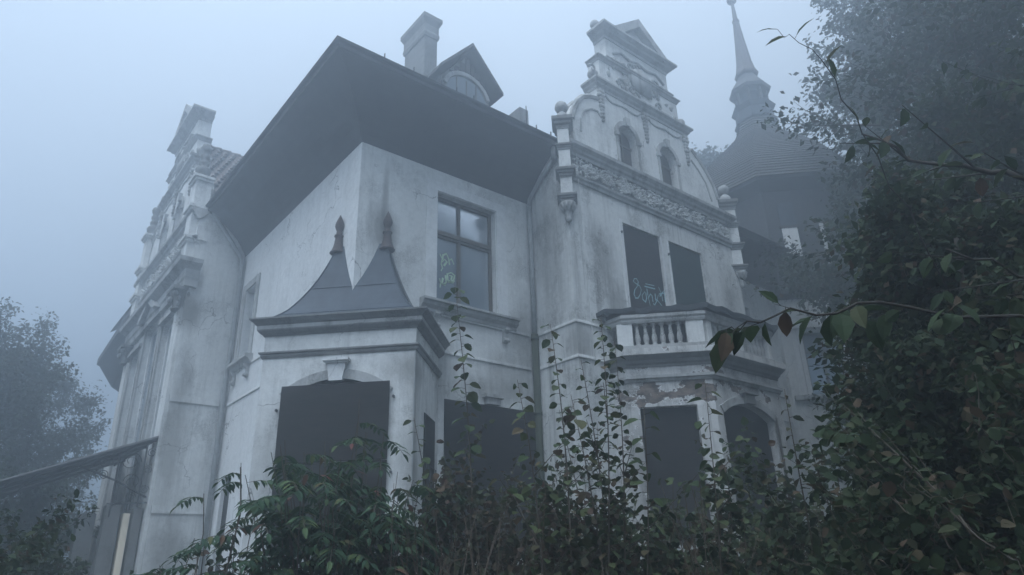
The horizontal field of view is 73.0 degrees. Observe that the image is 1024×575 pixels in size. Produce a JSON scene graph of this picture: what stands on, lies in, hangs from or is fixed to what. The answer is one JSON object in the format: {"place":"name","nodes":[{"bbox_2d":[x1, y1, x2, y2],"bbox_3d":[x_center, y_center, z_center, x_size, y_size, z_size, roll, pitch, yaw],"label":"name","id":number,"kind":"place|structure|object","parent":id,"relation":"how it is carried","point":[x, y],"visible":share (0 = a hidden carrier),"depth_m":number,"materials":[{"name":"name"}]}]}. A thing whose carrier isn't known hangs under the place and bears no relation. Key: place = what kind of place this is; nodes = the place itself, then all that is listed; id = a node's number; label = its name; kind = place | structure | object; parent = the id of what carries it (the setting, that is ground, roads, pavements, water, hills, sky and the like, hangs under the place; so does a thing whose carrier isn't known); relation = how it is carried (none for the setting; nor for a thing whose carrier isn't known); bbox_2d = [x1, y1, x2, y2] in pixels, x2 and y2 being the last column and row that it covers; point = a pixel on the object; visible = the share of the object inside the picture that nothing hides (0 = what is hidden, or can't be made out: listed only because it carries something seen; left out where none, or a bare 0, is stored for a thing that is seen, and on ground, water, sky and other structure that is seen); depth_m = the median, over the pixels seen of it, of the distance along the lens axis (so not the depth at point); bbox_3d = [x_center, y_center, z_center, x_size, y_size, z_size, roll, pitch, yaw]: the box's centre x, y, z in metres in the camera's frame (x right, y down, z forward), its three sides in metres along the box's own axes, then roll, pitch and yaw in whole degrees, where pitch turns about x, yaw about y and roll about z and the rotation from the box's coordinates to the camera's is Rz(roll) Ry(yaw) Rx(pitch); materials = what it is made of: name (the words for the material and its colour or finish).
{"place":"outdoors","nodes":[
{"label":"outdoors","id":0,"kind":"place"},
{"bbox_2d":[0,0,1023,574],"label":"sky","id":1,"kind":"structure","parent":0,"point":[94,94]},
{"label":"ground","id":2,"kind":"structure","parent":0,"visible":0},
{"bbox_2d":[0,508,71,574],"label":"dark shrub","id":3,"kind":"object","parent":2,"relation":"on","point":[56,558],"visible":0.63,"depth_m":7.08,"materials":[{"name":"green plant"}]},
{"bbox_2d":[0,504,99,574],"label":"dark shrub","id":4,"kind":"object","parent":2,"relation":"on","point":[79,570],"visible":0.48,"depth_m":8.20,"materials":[{"name":"green plant"}]},
{"bbox_2d":[0,451,100,574],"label":"dark shrub","id":5,"kind":"object","parent":2,"relation":"on","point":[33,505],"visible":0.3,"depth_m":16.30,"materials":[{"name":"green plant"}]},
{"bbox_2d":[0,296,103,555],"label":"deciduous tree","id":6,"kind":"object","parent":2,"relation":"on","point":[20,399],"visible":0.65,"depth_m":19.51,"materials":[{"name":"green plant"}]},
{"bbox_2d":[0,336,112,563],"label":"deciduous tree","id":7,"kind":"object","parent":2,"relation":"on","point":[65,390],"visible":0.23,"depth_m":24.95,"materials":[{"name":"green plant"}]},
{"bbox_2d":[0,489,147,574],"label":"dark shrub","id":8,"kind":"object","parent":2,"relation":"on","point":[18,561],"visible":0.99,"depth_m":5.01,"materials":[{"name":"green plant"}]},
{"bbox_2d":[133,538,194,574],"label":"ash shrub","id":9,"kind":"object","parent":2,"relation":"on","point":[162,569],"visible":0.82,"depth_m":5.40,"materials":[{"name":"green plant"}]},
{"bbox_2d":[157,467,295,574],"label":"ash shrub","id":10,"kind":"object","parent":2,"relation":"on","point":[217,543],"visible":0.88,"depth_m":5.36,"materials":[{"name":"green plant"}]},
{"bbox_2d":[218,399,476,574],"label":"ash shrub","id":11,"kind":"object","parent":2,"relation":"on","point":[349,547],"visible":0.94,"depth_m":5.39,"materials":[{"name":"green plant"}]},
{"bbox_2d":[190,468,526,574],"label":"leafy shrub","id":12,"kind":"object","parent":2,"relation":"on","point":[438,496],"visible":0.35,"depth_m":5.75,"materials":[{"name":"green plant"}]},
{"bbox_2d":[403,419,443,574],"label":"sapling","id":13,"kind":"object","parent":2,"relation":"on","point":[425,475],"visible":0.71,"depth_m":6.05,"materials":[{"name":"green plant"}]},
{"bbox_2d":[0,0,868,574],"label":"villa","id":14,"kind":"object","parent":2,"relation":"on","point":[332,236],"visible":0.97,"depth_m":13.98,"materials":[{"name":"paint"}]},
{"bbox_2d":[110,513,129,574],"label":"door leaf","id":15,"kind":"structure","parent":14,"relation":"in","point":[124,518],"depth_m":13.86,"materials":[{"name":"white wood"}]},
{"bbox_2d":[99,342,141,520],"bbox_3d":[-10.191,3.759,18.190,0.320,4.450,1.280,16,-28,-36],"label":"tall window","id":16,"kind":"structure","parent":14,"relation":"in","point":[137,348],"depth_m":18.48,"materials":[{"name":"paint"}]},
{"bbox_2d":[113,308,163,513],"bbox_3d":[-9.194,3.067,17.127,0.320,4.850,1.780,16,-28,-36],"label":"tall window","id":17,"kind":"structure","parent":14,"relation":"in","point":[155,335],"depth_m":17.51,"materials":[{"name":"paint"}]},
{"bbox_2d":[129,310,174,509],"bbox_3d":[-8.123,2.713,15.840,0.320,4.450,1.380,16,-28,-36],"label":"tall window","id":18,"kind":"structure","parent":14,"relation":"in","point":[169,314],"depth_m":16.30,"materials":[{"name":"paint"}]},
{"bbox_2d":[437,197,492,311],"bbox_3d":[-0.961,-0.609,13.579,1.400,2.280,0.100,16,-28,-36],"label":"window","id":19,"kind":"structure","parent":14,"relation":"in","point":[464,254],"depth_m":13.64,"materials":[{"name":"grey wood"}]},
{"bbox_2d":[285,485,593,574],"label":"dead stalks","id":20,"kind":"object","parent":2,"relation":"on","point":[439,559],"visible":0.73,"depth_m":5.11,"materials":[{"name":"brown plant"}]},
{"bbox_2d":[443,287,485,571],"bbox_3d":[-0.434,1.966,6.181,0.371,4.351,0.293,-10,-24,18],"label":"sapling","id":21,"kind":"object","parent":2,"relation":"on","point":[472,398],"visible":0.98,"depth_m":6.62,"materials":[{"name":"green plant"}]},
{"bbox_2d":[374,419,615,574],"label":"leafy shrub","id":22,"kind":"object","parent":2,"relation":"on","point":[495,510],"visible":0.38,"depth_m":6.16,"materials":[{"name":"green plant"}]},
{"bbox_2d":[356,484,637,574],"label":"dead stalks","id":23,"kind":"object","parent":2,"relation":"on","point":[503,542],"visible":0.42,"depth_m":5.32,"materials":[{"name":"brown plant"}]},
{"bbox_2d":[488,379,574,574],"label":"sapling","id":24,"kind":"object","parent":2,"relation":"on","point":[526,491],"visible":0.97,"depth_m":5.22,"materials":[{"name":"green plant"}]},
{"bbox_2d":[453,452,683,574],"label":"leafy shrub","id":25,"kind":"object","parent":2,"relation":"on","point":[558,558],"visible":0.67,"depth_m":5.36,"materials":[{"name":"green plant"}]},
{"bbox_2d":[453,462,697,574],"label":"leafy shrub","id":26,"kind":"object","parent":2,"relation":"on","point":[655,534],"visible":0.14,"depth_m":6.73,"materials":[{"name":"green plant"}]},
{"bbox_2d":[531,410,623,574],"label":"sapling","id":27,"kind":"object","parent":2,"relation":"on","point":[573,509],"visible":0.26,"depth_m":6.10,"materials":[{"name":"green plant"}]},
{"bbox_2d":[530,324,625,574],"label":"sapling","id":28,"kind":"object","parent":2,"relation":"on","point":[570,426],"visible":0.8,"depth_m":5.26,"materials":[{"name":"green plant"}]},
{"bbox_2d":[562,396,618,574],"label":"sapling","id":29,"kind":"object","parent":2,"relation":"on","point":[581,424],"visible":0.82,"depth_m":5.20,"materials":[{"name":"green plant"}]},
{"bbox_2d":[575,361,617,572],"bbox_3d":[0.729,2.109,5.117,1.211,3.202,0.778,2,-23,-9],"label":"sapling","id":30,"kind":"object","parent":2,"relation":"on","point":[592,424],"visible":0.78,"depth_m":5.37,"materials":[{"name":"green plant"}]},
{"bbox_2d":[556,319,646,574],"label":"sapling","id":31,"kind":"object","parent":2,"relation":"on","point":[614,414],"visible":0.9,"depth_m":5.24,"materials":[{"name":"green plant"}]},
{"bbox_2d":[550,341,712,574],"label":"sapling","id":32,"kind":"object","parent":2,"relation":"on","point":[626,474],"visible":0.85,"depth_m":5.29,"materials":[{"name":"green plant"}]},
{"bbox_2d":[623,411,670,574],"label":"sapling","id":33,"kind":"object","parent":2,"relation":"on","point":[647,521],"visible":0.98,"depth_m":5.08,"materials":[{"name":"green plant"}]},
{"bbox_2d":[540,479,845,574],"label":"dead stalks","id":34,"kind":"object","parent":2,"relation":"on","point":[694,555],"visible":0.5,"depth_m":5.25,"materials":[{"name":"brown plant"}]},
{"bbox_2d":[692,141,727,168],"bbox_3d":[10.581,2.506,29.502,5.982,20.725,6.270,16,-28,-36],"label":"deciduous tree","id":35,"kind":"object","parent":2,"relation":"on","point":[707,158],"visible":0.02,"depth_m":32.55,"materials":[{"name":"green plant"}]},
{"bbox_2d":[687,379,748,574],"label":"sapling","id":36,"kind":"object","parent":2,"relation":"on","point":[722,477],"visible":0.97,"depth_m":5.04,"materials":[{"name":"green plant"}]},
{"bbox_2d":[649,421,809,574],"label":"leafy shrub","id":37,"kind":"object","parent":2,"relation":"on","point":[751,541],"visible":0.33,"depth_m":6.81,"materials":[{"name":"green plant"}]},
{"bbox_2d":[598,440,878,574],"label":"leafy shrub","id":38,"kind":"object","parent":2,"relation":"on","point":[783,532],"visible":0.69,"depth_m":5.20,"materials":[{"name":"green plant"}]},
{"bbox_2d":[685,416,853,574],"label":"leafy shrub","id":39,"kind":"object","parent":2,"relation":"on","point":[789,487],"visible":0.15,"depth_m":7.41,"materials":[{"name":"green plant"}]},
{"bbox_2d":[770,389,824,574],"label":"sapling","id":40,"kind":"object","parent":2,"relation":"on","point":[803,504],"visible":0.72,"depth_m":4.68,"materials":[{"name":"green plant"}]},
{"bbox_2d":[799,365,887,574],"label":"sapling","id":41,"kind":"object","parent":2,"relation":"on","point":[846,428],"visible":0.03,"depth_m":4.78,"materials":[{"name":"green plant"}]},
{"bbox_2d":[732,0,1023,488],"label":"deciduous tree","id":42,"kind":"object","parent":2,"relation":"on","point":[806,284],"visible":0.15,"depth_m":18.79,"materials":[{"name":"green plant"}]},
{"bbox_2d":[805,361,970,573],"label":"leafy shrub","id":43,"kind":"object","parent":2,"relation":"on","point":[860,478],"depth_m":5.61,"materials":[{"name":"green plant"}]},
{"bbox_2d":[826,466,952,574],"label":"leafy shrub","id":44,"kind":"object","parent":2,"relation":"on","point":[837,485],"depth_m":5.29,"materials":[{"name":"green plant"}]},
{"bbox_2d":[756,0,1023,282],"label":"deciduous tree","id":45,"kind":"object","parent":2,"relation":"on","point":[999,18],"visible":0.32,"depth_m":11.92,"materials":[{"name":"green plant"}]},
{"bbox_2d":[756,339,1023,574],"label":"leafy shrub","id":46,"kind":"object","parent":2,"relation":"on","point":[984,458],"visible":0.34,"depth_m":3.84,"materials":[{"name":"green plant"}]},
{"bbox_2d":[806,155,1018,475],"bbox_3d":[3.655,1.110,5.442,2.119,5.135,2.205,16,-28,-36],"label":"bushy tree","id":47,"kind":"object","parent":2,"relation":"on","point":[965,190],"visible":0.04,"depth_m":5.96,"materials":[{"name":"green plant"}]},
{"bbox_2d":[810,297,1023,574],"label":"leafy shrub","id":48,"kind":"object","parent":2,"relation":"on","point":[931,559],"visible":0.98,"depth_m":3.15,"materials":[{"name":"green plant"}]},
{"bbox_2d":[705,291,1023,372],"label":"tree branch","id":49,"kind":"object","parent":48,"relation":"attached to","point":[839,322],"visible":1,"depth_m":2.37,"materials":[{"name":"green plant"}]},
{"bbox_2d":[876,248,1023,336],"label":"tree branch","id":50,"kind":"object","parent":48,"relation":"attached to","point":[925,265],"visible":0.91,"depth_m":2.82,"materials":[{"name":"green plant"}]},
{"bbox_2d":[812,170,1023,573],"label":"bushy tree","id":51,"kind":"object","parent":2,"relation":"on","point":[997,237],"visible":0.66,"depth_m":4.23,"materials":[{"name":"green plant"}]},
{"bbox_2d":[758,18,950,292],"bbox_3d":[2.118,-0.781,3.983,1.415,1.385,0.313,12,-26,-30],"label":"tree branch","id":52,"kind":"object","parent":51,"relation":"attached to","point":[833,74],"visible":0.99,"depth_m":4.00,"materials":[{"name":"brown plant"}]},
{"bbox_2d":[839,105,1023,218],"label":"tree branch","id":53,"kind":"object","parent":51,"relation":"attached to","point":[951,183],"visible":0.99,"depth_m":3.69,"materials":[{"name":"green plant"}]},
{"bbox_2d":[825,55,1023,381],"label":"deciduous tree","id":54,"kind":"object","parent":2,"relation":"on","point":[917,156],"visible":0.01,"depth_m":10.18,"materials":[{"name":"green plant"}]},
{"bbox_2d":[895,64,1023,209],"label":"bushy tree","id":55,"kind":"object","parent":2,"relation":"on","point":[950,122],"visible":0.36,"depth_m":8.68,"materials":[{"name":"green plant"}]},
{"bbox_2d":[988,29,1023,100],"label":"deciduous tree","id":56,"kind":"object","parent":2,"relation":"on","point":[1012,52],"visible":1,"depth_m":7.53,"materials":[{"name":"green plant"}]},
{"bbox_2d":[941,61,1023,113],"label":"tree branch","id":57,"kind":"object","parent":56,"relation":"attached to","point":[984,83],"visible":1,"depth_m":6.35,"materials":[{"name":"green plant"}]}
]}

